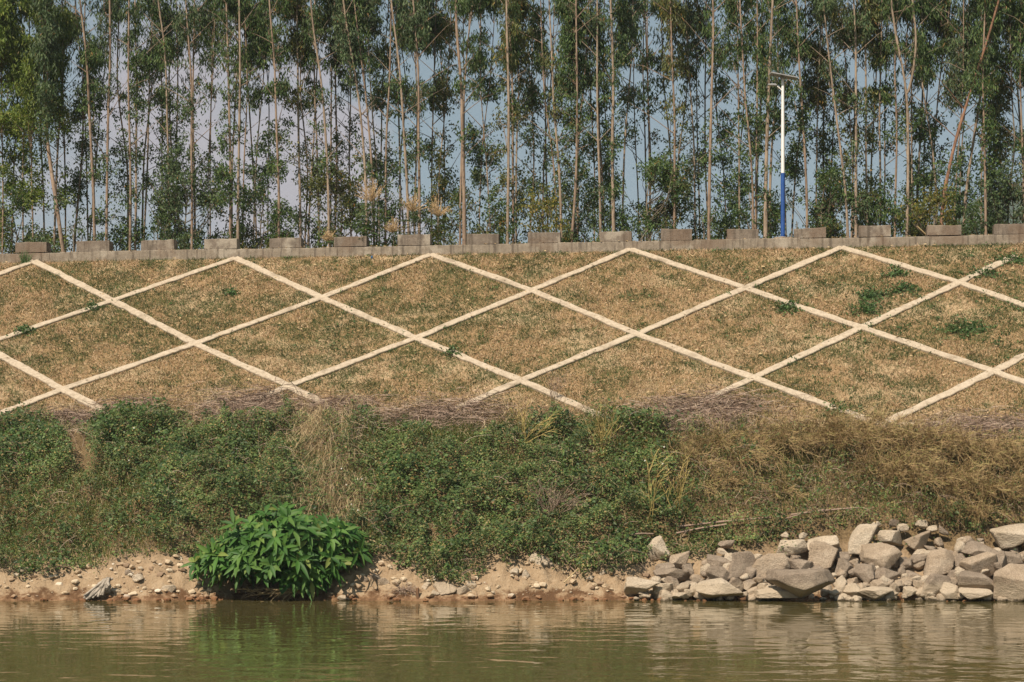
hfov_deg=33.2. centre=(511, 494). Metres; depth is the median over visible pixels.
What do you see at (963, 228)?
shrub
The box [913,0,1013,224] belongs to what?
eucalyptus tree
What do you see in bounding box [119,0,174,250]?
eucalyptus tree
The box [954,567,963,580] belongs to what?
wedged stone
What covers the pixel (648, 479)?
stalk plant
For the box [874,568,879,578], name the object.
wedged stone
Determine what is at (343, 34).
eucalyptus tree
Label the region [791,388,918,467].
dry shrub
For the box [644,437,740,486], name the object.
dry shrub
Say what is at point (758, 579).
wedged stone
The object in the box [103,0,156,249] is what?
eucalyptus tree
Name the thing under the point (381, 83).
eucalyptus tree
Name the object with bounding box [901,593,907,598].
wedged stone
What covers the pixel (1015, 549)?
wedged stone
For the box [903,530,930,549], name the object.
boulder
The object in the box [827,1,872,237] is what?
eucalyptus tree
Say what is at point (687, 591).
wedged stone
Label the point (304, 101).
eucalyptus tree
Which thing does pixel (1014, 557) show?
boulder
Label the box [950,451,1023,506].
dry shrub
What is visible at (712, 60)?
eucalyptus tree
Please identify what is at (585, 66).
eucalyptus tree
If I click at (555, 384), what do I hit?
dry weed
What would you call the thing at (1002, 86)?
eucalyptus tree
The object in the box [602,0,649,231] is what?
eucalyptus tree
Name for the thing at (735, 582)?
rock
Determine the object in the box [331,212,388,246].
shrub
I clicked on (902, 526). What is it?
rock
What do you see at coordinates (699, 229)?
shrub
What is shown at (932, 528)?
rock
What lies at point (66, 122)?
eucalyptus tree
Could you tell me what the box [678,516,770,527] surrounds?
bamboo pole
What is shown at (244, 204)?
shrub
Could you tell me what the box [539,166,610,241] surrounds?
shrub
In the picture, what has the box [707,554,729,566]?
boulder
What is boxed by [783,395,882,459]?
dry shrub
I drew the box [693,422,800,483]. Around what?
dry shrub
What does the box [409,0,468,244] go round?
eucalyptus tree
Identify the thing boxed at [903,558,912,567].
rock
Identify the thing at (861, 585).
wedged stone
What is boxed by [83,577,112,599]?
driftwood stump
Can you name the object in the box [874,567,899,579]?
boulder
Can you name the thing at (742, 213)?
shrub
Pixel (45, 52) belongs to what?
eucalyptus tree
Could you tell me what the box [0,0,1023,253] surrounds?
sky
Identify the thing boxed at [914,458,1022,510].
dry shrub
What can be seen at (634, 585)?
boulder
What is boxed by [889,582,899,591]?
rock
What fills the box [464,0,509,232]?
eucalyptus tree
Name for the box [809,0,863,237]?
eucalyptus tree
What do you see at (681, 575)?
boulder
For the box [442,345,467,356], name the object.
weed plant
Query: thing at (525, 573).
shore stone
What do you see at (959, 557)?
rock
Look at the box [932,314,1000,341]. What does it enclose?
weed plant
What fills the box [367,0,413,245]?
eucalyptus tree
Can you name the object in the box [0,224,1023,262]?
parapet wall
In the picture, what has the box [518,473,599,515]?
dry weed
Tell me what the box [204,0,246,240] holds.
eucalyptus tree
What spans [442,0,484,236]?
eucalyptus tree
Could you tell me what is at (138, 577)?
shore stone
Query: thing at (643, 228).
shrub
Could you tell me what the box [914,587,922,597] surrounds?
wedged stone
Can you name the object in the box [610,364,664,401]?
dry weed
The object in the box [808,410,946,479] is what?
dry shrub
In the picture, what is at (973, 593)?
boulder
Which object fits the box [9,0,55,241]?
eucalyptus tree
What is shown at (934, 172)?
eucalyptus tree
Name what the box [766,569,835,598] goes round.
boulder
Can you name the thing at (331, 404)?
brush pile
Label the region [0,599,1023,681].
river water
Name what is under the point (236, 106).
eucalyptus tree
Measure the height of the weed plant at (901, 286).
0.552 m
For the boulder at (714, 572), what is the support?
on the wedged stone
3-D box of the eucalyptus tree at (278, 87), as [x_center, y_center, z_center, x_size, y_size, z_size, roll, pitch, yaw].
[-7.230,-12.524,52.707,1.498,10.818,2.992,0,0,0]
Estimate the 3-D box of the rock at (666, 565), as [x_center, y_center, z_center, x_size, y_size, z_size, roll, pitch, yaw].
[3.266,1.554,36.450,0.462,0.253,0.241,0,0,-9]
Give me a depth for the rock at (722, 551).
36.62 m
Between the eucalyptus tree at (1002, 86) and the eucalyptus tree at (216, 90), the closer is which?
the eucalyptus tree at (1002, 86)
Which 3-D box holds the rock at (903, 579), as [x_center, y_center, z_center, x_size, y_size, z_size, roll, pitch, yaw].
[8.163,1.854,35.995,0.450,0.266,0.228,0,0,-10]
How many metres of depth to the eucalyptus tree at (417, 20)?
51.87 m
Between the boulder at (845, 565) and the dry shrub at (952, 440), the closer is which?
the boulder at (845, 565)
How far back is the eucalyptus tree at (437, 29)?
55.44 m
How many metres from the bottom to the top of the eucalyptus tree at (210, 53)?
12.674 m
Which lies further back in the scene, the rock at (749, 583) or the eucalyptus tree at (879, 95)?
the eucalyptus tree at (879, 95)
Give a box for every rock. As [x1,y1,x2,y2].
[655,562,675,568]
[672,592,688,598]
[676,581,689,591]
[682,563,693,574]
[689,574,700,582]
[717,548,727,554]
[718,540,734,548]
[724,553,731,560]
[729,578,743,590]
[743,579,757,590]
[747,586,757,594]
[754,554,762,559]
[757,583,767,588]
[780,531,788,537]
[799,532,807,538]
[812,565,823,568]
[823,585,831,592]
[829,589,840,596]
[832,575,846,587]
[836,551,849,560]
[847,577,858,583]
[849,558,859,565]
[869,579,889,586]
[889,519,898,526]
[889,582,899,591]
[893,557,902,567]
[894,577,912,588]
[897,523,908,530]
[898,565,905,576]
[902,586,916,596]
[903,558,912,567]
[906,570,921,577]
[910,554,926,563]
[911,575,920,579]
[913,549,926,553]
[913,580,924,588]
[915,520,927,527]
[926,525,936,532]
[938,525,948,534]
[947,570,956,578]
[952,549,958,568]
[954,553,964,567]
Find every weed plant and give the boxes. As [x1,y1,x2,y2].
[6,324,35,335]
[85,298,105,310]
[222,285,240,295]
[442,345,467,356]
[759,298,814,317]
[816,397,863,423]
[839,297,897,316]
[845,283,895,304]
[879,280,929,296]
[881,263,912,277]
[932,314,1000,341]
[954,263,1007,279]
[980,246,1023,265]
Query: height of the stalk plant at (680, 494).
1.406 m
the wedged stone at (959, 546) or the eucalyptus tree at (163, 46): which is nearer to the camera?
the wedged stone at (959, 546)
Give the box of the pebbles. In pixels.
[0,548,995,601]
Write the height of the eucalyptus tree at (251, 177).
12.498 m
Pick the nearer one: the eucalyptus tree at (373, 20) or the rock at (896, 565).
the rock at (896, 565)
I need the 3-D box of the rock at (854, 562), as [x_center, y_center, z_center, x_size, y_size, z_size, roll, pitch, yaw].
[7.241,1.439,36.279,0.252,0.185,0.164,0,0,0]
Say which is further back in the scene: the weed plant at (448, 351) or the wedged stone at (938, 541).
the weed plant at (448, 351)
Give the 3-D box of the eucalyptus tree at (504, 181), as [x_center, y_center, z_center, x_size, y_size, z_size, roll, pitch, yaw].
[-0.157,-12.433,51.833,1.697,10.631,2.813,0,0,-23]
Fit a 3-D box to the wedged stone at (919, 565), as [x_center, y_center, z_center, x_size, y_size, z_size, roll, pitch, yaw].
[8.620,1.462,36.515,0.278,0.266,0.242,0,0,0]
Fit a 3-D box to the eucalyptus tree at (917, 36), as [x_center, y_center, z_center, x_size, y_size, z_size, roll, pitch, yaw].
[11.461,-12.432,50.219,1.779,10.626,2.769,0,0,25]
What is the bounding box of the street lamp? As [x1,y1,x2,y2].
[768,72,797,236]
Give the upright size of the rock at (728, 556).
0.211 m
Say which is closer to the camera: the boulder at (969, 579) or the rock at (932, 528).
the boulder at (969, 579)
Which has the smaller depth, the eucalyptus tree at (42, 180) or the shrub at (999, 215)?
the shrub at (999, 215)
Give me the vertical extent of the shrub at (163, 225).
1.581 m
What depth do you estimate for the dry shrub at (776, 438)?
38.79 m
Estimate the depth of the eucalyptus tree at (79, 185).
55.75 m
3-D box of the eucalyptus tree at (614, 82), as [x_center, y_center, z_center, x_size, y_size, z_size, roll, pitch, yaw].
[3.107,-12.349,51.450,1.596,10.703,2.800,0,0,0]
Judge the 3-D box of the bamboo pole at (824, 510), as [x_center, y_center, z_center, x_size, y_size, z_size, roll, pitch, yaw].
[6.794,0.363,37.348,1.524,0.197,0.045,0,0,-6]
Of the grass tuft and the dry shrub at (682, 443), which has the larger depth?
the grass tuft
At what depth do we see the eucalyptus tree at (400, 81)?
51.65 m
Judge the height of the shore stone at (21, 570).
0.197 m
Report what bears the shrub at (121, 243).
on the ground at (46, 586)
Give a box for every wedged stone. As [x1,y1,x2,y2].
[639,592,650,598]
[650,576,661,582]
[660,590,673,599]
[684,589,693,596]
[688,582,696,589]
[693,593,704,599]
[700,563,711,574]
[725,596,733,600]
[740,573,748,581]
[746,566,755,578]
[748,595,756,600]
[752,577,763,582]
[790,555,800,558]
[820,588,830,596]
[832,584,845,592]
[834,595,844,600]
[836,569,847,577]
[848,568,856,576]
[849,595,861,601]
[858,582,865,596]
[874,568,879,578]
[880,576,890,581]
[883,595,891,600]
[885,589,896,600]
[896,580,902,586]
[898,557,907,569]
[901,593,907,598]
[903,580,911,585]
[912,560,924,569]
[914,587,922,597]
[920,575,928,581]
[923,545,935,549]
[926,596,938,600]
[927,592,935,596]
[934,537,943,546]
[936,594,946,600]
[950,577,957,584]
[954,541,965,554]
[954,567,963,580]
[958,593,964,599]
[961,536,974,543]
[981,569,989,573]
[982,596,990,600]
[1009,547,1018,551]
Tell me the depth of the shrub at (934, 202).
49.59 m
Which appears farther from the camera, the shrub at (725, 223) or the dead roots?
the shrub at (725, 223)
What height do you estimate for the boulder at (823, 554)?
0.701 m
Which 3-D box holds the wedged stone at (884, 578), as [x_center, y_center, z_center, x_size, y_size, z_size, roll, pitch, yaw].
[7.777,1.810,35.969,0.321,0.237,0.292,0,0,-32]
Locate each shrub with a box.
[0,183,42,253]
[25,218,67,252]
[56,210,104,251]
[108,221,140,250]
[128,140,227,249]
[142,213,189,249]
[206,208,255,248]
[224,177,296,248]
[254,229,290,248]
[281,205,320,247]
[304,152,390,247]
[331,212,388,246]
[370,178,432,246]
[429,180,495,244]
[466,186,514,243]
[501,204,534,243]
[513,182,575,242]
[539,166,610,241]
[582,206,615,241]
[604,148,689,239]
[630,215,659,240]
[632,199,694,240]
[644,427,698,459]
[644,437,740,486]
[654,415,760,456]
[655,462,738,500]
[679,192,721,239]
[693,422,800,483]
[700,208,737,239]
[708,408,828,460]
[708,461,771,499]
[727,202,762,238]
[736,395,838,466]
[751,466,809,503]
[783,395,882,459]
[785,164,859,237]
[789,396,902,476]
[791,221,817,237]
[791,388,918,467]
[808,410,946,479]
[817,214,845,237]
[824,437,951,497]
[834,433,950,499]
[848,411,981,466]
[849,190,901,237]
[873,413,987,473]
[877,453,962,511]
[885,197,939,236]
[892,416,1023,475]
[896,181,962,236]
[901,444,993,509]
[911,419,1023,490]
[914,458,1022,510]
[926,488,999,524]
[937,417,1023,475]
[941,456,1023,519]
[946,491,1016,526]
[947,197,1007,235]
[949,216,969,235]
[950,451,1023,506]
[971,153,1023,234]
[988,426,1023,475]
[1000,477,1023,509]
[1007,442,1023,471]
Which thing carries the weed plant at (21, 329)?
on the ground at (46, 586)
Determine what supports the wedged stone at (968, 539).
on the ground at (46, 586)
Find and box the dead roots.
[383,577,416,599]
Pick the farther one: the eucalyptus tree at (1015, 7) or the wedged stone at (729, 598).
the eucalyptus tree at (1015, 7)
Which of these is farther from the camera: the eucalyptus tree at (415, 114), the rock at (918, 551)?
the eucalyptus tree at (415, 114)
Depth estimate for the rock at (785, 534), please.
36.88 m
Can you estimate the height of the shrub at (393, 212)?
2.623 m
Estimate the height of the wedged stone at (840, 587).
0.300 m
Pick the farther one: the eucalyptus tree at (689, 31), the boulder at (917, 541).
the eucalyptus tree at (689, 31)
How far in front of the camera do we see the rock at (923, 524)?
36.91 m
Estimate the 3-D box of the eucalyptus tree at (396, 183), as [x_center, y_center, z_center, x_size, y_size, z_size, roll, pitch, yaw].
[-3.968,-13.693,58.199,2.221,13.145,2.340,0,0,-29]
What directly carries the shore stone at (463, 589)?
on the ground at (46, 586)
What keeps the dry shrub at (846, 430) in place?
on the ground at (46, 586)
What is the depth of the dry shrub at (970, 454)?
37.93 m
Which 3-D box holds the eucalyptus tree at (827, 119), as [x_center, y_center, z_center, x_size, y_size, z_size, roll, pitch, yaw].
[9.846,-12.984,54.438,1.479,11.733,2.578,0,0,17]
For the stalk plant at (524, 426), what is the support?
on the ground at (46, 586)
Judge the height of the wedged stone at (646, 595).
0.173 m
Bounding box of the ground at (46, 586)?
[0,244,1023,600]
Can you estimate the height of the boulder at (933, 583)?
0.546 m
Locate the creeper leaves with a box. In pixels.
[0,391,1023,584]
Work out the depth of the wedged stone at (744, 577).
35.85 m
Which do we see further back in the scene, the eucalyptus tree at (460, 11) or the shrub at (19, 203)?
the shrub at (19, 203)
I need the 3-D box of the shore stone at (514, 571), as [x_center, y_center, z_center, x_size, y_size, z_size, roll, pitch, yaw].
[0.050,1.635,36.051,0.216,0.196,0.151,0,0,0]
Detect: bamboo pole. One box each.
[632,533,653,534]
[676,524,726,533]
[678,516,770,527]
[790,507,858,514]
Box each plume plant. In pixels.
[313,227,335,247]
[355,177,386,246]
[379,216,407,246]
[394,189,431,234]
[425,195,455,244]
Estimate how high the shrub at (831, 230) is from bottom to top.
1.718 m
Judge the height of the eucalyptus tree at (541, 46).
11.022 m
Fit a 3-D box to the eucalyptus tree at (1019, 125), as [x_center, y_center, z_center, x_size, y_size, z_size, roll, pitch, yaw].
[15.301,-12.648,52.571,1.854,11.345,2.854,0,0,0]
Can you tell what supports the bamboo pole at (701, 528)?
on the ground at (46, 586)
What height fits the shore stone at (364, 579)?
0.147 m
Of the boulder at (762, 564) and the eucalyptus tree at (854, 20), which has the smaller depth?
the boulder at (762, 564)
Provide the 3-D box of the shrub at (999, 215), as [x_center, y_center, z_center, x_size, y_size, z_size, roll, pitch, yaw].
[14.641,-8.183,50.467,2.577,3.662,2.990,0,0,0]
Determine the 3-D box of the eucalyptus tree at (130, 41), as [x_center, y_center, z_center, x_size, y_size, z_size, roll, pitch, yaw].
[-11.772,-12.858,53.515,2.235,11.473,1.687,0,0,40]
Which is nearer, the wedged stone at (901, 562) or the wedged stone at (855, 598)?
the wedged stone at (855, 598)
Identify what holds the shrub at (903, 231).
on the ground at (46, 586)
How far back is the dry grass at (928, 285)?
45.48 m
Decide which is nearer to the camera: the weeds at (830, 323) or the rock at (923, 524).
the rock at (923, 524)
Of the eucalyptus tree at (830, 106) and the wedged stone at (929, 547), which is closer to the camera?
the wedged stone at (929, 547)
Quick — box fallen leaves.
[3,233,1018,427]
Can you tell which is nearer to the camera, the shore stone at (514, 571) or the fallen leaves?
the shore stone at (514, 571)
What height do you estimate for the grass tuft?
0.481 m
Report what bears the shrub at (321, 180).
on the ground at (46, 586)
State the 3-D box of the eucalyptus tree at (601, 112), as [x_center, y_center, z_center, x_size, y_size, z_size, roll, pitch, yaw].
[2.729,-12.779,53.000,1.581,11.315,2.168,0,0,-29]
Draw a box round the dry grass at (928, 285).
[0,242,1023,430]
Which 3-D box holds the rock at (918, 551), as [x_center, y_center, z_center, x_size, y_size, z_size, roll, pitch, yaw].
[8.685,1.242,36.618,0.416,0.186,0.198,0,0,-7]
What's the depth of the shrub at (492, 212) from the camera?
52.24 m
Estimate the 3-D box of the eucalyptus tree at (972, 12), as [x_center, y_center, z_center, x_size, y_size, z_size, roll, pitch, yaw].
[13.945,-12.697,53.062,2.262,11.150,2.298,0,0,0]
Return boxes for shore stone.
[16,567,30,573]
[111,589,121,592]
[125,569,132,574]
[132,574,143,581]
[161,585,175,591]
[337,595,349,600]
[359,577,369,581]
[370,573,379,580]
[377,578,389,585]
[411,561,425,566]
[422,582,431,589]
[431,589,439,595]
[433,582,456,594]
[456,585,469,594]
[466,581,476,588]
[509,568,518,574]
[522,569,529,578]
[528,553,547,565]
[547,557,553,567]
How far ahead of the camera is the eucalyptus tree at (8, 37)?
52.92 m
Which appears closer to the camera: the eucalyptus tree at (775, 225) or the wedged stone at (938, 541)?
the wedged stone at (938, 541)
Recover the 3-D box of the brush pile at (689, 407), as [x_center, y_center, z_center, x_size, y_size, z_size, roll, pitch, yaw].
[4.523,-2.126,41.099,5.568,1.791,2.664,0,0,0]
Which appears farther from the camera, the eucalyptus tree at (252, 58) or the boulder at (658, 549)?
the eucalyptus tree at (252, 58)
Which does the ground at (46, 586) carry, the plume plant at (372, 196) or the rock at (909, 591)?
the plume plant at (372, 196)
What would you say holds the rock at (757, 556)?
on the ground at (46, 586)
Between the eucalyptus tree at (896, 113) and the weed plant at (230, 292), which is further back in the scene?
the eucalyptus tree at (896, 113)
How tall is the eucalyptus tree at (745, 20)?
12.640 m
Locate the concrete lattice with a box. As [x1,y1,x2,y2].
[0,245,1023,430]
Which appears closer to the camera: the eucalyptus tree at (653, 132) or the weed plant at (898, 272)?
the weed plant at (898, 272)
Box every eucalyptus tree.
[0,0,24,253]
[0,5,49,252]
[5,11,40,252]
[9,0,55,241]
[11,0,73,251]
[21,0,60,241]
[32,0,81,250]
[48,0,84,251]
[53,0,102,250]
[66,0,112,240]
[69,0,104,240]
[81,0,124,238]
[85,0,131,245]
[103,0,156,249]
[109,0,159,250]
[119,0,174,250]
[121,0,168,240]
[134,0,161,237]
[134,0,191,237]
[137,0,192,231]
[142,1,184,239]
[150,0,208,248]
[157,0,220,249]
[170,0,215,249]
[188,0,228,237]
[190,0,226,235]
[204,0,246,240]
[206,0,268,238]
[210,0,272,248]
[221,1,268,237]
[232,0,270,247]
[236,0,310,232]
[237,0,284,248]
[249,0,297,238]
[269,0,318,246]
[272,0,334,237]
[290,0,333,247]
[296,0,348,247]
[300,1,339,247]
[313,0,347,247]
[316,0,382,232]
[320,0,358,246]
[327,4,367,236]
[334,0,382,245]
[345,0,391,246]
[354,2,400,244]
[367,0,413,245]
[373,0,443,234]
[374,0,411,232]
[375,3,427,231]
[391,0,466,242]
[392,0,437,234]
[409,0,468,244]
[410,0,453,243]
[420,0,462,243]
[440,0,489,244]
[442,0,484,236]
[444,0,506,231]
[446,0,493,244]
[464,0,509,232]
[481,0,535,243]
[486,0,533,243]
[495,0,554,231]
[500,0,560,243]
[512,0,567,230]
[516,0,586,241]
[517,0,574,230]
[528,1,565,224]
[548,0,602,241]
[554,2,604,239]
[560,0,617,237]
[575,0,634,241]
[576,2,638,230]
[587,0,622,231]
[593,0,642,232]
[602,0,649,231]
[611,0,652,240]
[626,0,656,238]
[630,0,692,239]
[633,0,668,240]
[636,10,670,240]
[642,0,688,227]
[653,0,702,240]
[656,0,726,238]
[677,0,728,237]
[677,0,749,238]
[680,0,755,239]
[690,0,727,208]
[707,0,759,228]
[714,0,764,228]
[719,0,763,228]
[737,0,785,228]
[747,0,796,238]
[749,0,779,226]
[751,0,806,236]
[754,0,807,237]
[765,0,827,227]
[772,0,822,236]
[789,0,844,225]
[806,2,838,217]
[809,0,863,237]
[810,1,851,225]
[814,0,885,237]
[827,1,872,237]
[828,0,878,237]
[845,0,898,225]
[848,0,897,224]
[850,0,898,214]
[870,0,914,236]
[871,18,919,223]
[876,0,935,236]
[882,0,942,231]
[885,0,952,224]
[888,17,927,233]
[890,0,941,222]
[897,0,959,225]
[912,0,966,222]
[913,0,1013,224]
[927,0,980,224]
[934,0,1007,232]
[934,0,1008,235]
[961,0,1005,234]
[968,0,997,231]
[975,14,1017,218]
[989,0,1020,223]
[994,0,1023,223]
[997,0,1023,203]
[1002,2,1023,181]
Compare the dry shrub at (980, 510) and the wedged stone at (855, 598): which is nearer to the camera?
the wedged stone at (855, 598)
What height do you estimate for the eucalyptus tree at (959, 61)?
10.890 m
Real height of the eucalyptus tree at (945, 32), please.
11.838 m
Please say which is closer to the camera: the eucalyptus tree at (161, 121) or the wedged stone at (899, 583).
the wedged stone at (899, 583)
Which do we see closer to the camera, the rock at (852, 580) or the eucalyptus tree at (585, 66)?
the rock at (852, 580)
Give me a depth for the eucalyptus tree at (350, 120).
55.90 m
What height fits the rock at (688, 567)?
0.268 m
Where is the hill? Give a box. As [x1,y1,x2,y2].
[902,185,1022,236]
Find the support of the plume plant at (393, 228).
on the ground at (46, 586)
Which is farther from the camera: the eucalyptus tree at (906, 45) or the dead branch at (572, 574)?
the eucalyptus tree at (906, 45)
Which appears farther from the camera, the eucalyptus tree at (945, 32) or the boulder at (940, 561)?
the eucalyptus tree at (945, 32)
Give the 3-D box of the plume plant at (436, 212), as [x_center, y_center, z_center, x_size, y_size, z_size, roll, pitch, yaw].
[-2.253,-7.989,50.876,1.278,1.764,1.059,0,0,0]
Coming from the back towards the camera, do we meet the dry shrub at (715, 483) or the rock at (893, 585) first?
the dry shrub at (715, 483)
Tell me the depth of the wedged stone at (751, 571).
35.92 m
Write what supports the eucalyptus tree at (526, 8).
on the ground at (46, 586)
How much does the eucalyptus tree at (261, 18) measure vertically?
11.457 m
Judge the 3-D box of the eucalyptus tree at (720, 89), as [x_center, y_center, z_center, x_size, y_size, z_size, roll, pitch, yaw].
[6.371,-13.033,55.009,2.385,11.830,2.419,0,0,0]
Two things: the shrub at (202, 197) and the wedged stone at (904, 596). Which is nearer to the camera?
the wedged stone at (904, 596)
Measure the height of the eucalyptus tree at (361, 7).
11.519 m
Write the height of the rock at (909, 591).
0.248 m
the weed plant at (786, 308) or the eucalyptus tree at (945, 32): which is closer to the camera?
the weed plant at (786, 308)
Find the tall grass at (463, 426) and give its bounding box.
[0,403,1023,583]
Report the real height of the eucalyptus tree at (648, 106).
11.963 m
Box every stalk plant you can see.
[506,399,561,443]
[579,398,623,455]
[632,449,677,523]
[651,454,692,516]
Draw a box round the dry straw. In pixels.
[0,384,1023,588]
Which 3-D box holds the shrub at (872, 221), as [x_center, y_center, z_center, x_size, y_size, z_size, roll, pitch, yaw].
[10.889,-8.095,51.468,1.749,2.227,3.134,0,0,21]
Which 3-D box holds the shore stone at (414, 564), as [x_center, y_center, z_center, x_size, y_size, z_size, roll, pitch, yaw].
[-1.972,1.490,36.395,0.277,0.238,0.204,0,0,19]
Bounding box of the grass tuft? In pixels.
[18,249,32,262]
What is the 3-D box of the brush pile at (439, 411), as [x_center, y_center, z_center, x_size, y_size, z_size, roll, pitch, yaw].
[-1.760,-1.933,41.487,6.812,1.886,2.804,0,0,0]
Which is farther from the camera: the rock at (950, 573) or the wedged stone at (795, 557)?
the wedged stone at (795, 557)
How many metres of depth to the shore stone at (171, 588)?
35.78 m
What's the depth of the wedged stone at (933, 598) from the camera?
35.54 m
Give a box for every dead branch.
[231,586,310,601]
[564,561,585,582]
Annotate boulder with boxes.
[624,576,659,594]
[647,535,669,560]
[652,583,672,594]
[653,568,690,580]
[664,576,678,588]
[669,551,689,567]
[695,578,743,598]
[706,566,729,580]
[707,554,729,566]
[728,551,755,580]
[752,553,789,579]
[754,588,798,597]
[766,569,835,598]
[776,539,807,555]
[788,559,813,568]
[807,535,839,550]
[808,540,837,568]
[835,558,853,573]
[843,583,860,595]
[848,524,878,554]
[852,563,874,583]
[858,586,893,598]
[859,542,901,569]
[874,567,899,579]
[878,530,902,545]
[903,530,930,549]
[920,573,950,596]
[923,549,953,575]
[940,582,959,599]
[958,570,993,590]
[958,587,993,599]
[959,551,997,576]
[961,540,997,555]
[990,523,1023,548]
[993,551,1006,570]
[993,563,1023,601]
[1004,551,1022,563]
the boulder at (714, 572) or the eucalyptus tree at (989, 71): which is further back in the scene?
the eucalyptus tree at (989, 71)
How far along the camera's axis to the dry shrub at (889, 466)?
37.94 m
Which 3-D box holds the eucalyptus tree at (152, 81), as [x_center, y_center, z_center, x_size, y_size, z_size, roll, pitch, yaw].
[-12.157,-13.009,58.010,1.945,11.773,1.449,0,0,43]
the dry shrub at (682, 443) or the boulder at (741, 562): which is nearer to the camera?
the boulder at (741, 562)
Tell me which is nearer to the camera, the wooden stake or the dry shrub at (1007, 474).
the wooden stake
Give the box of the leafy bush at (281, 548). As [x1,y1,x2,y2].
[180,500,374,600]
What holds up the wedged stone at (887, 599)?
on the ground at (46, 586)
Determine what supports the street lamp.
on the parapet wall
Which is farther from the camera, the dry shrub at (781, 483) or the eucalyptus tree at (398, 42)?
the eucalyptus tree at (398, 42)
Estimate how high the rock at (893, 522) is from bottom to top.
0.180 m
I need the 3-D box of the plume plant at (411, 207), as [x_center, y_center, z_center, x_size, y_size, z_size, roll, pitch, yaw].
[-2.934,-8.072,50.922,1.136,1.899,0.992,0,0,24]
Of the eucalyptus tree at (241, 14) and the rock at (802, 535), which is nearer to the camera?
the rock at (802, 535)
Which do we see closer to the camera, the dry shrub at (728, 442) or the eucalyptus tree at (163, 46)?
the dry shrub at (728, 442)
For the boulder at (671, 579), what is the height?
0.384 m
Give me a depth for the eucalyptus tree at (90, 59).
52.78 m
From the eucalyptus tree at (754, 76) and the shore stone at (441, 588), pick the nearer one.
the shore stone at (441, 588)
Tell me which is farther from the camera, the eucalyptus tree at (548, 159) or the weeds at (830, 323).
the eucalyptus tree at (548, 159)
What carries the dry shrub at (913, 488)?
on the ground at (46, 586)
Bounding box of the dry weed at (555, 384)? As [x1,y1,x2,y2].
[539,362,569,397]
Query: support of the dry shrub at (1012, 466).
on the ground at (46, 586)
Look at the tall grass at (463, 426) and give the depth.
38.29 m
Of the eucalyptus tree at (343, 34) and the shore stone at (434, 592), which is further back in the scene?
the eucalyptus tree at (343, 34)
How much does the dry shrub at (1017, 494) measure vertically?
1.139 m
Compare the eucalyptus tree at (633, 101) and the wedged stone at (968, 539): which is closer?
the wedged stone at (968, 539)
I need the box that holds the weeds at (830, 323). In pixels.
[1,242,1023,418]
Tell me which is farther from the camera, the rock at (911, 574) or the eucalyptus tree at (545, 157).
the eucalyptus tree at (545, 157)
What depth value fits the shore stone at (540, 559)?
36.27 m
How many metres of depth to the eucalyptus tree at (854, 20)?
50.15 m
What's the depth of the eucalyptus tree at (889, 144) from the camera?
52.45 m
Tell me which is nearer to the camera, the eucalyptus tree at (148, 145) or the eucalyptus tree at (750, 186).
the eucalyptus tree at (750, 186)
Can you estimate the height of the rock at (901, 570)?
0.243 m
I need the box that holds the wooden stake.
[416,587,419,598]
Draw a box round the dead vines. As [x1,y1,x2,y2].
[0,386,1023,580]
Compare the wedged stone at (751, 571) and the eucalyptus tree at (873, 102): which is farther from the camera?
the eucalyptus tree at (873, 102)
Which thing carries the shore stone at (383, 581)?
on the ground at (46, 586)
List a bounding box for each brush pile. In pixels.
[31,399,112,435]
[75,385,192,415]
[165,374,334,432]
[292,384,404,420]
[326,382,578,449]
[587,372,811,440]
[884,402,1023,458]
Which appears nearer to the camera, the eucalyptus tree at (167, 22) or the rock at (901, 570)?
the rock at (901, 570)
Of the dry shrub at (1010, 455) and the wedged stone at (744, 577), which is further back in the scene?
the dry shrub at (1010, 455)
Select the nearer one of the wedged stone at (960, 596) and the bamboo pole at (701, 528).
the wedged stone at (960, 596)
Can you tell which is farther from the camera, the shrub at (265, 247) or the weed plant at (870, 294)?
the shrub at (265, 247)
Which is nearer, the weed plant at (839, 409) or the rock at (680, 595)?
the rock at (680, 595)
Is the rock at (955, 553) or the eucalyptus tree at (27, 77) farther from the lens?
the eucalyptus tree at (27, 77)
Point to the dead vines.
(340, 422)
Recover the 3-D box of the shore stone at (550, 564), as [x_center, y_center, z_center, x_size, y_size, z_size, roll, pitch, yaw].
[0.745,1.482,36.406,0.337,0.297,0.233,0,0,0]
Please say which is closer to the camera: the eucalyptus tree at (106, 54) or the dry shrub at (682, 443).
the dry shrub at (682, 443)
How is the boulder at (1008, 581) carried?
on the ground at (46, 586)
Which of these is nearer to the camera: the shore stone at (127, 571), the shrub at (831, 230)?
the shore stone at (127, 571)
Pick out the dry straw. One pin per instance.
(318, 414)
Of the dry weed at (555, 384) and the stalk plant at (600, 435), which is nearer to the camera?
the stalk plant at (600, 435)
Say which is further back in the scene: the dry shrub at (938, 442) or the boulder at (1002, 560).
the dry shrub at (938, 442)
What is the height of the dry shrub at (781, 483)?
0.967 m
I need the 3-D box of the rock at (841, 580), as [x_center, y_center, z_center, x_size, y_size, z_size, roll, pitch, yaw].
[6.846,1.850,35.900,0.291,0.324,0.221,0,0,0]
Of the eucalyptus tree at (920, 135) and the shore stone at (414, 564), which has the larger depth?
the eucalyptus tree at (920, 135)
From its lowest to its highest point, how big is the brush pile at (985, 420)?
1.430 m
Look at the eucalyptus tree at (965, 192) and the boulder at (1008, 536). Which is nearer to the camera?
the boulder at (1008, 536)

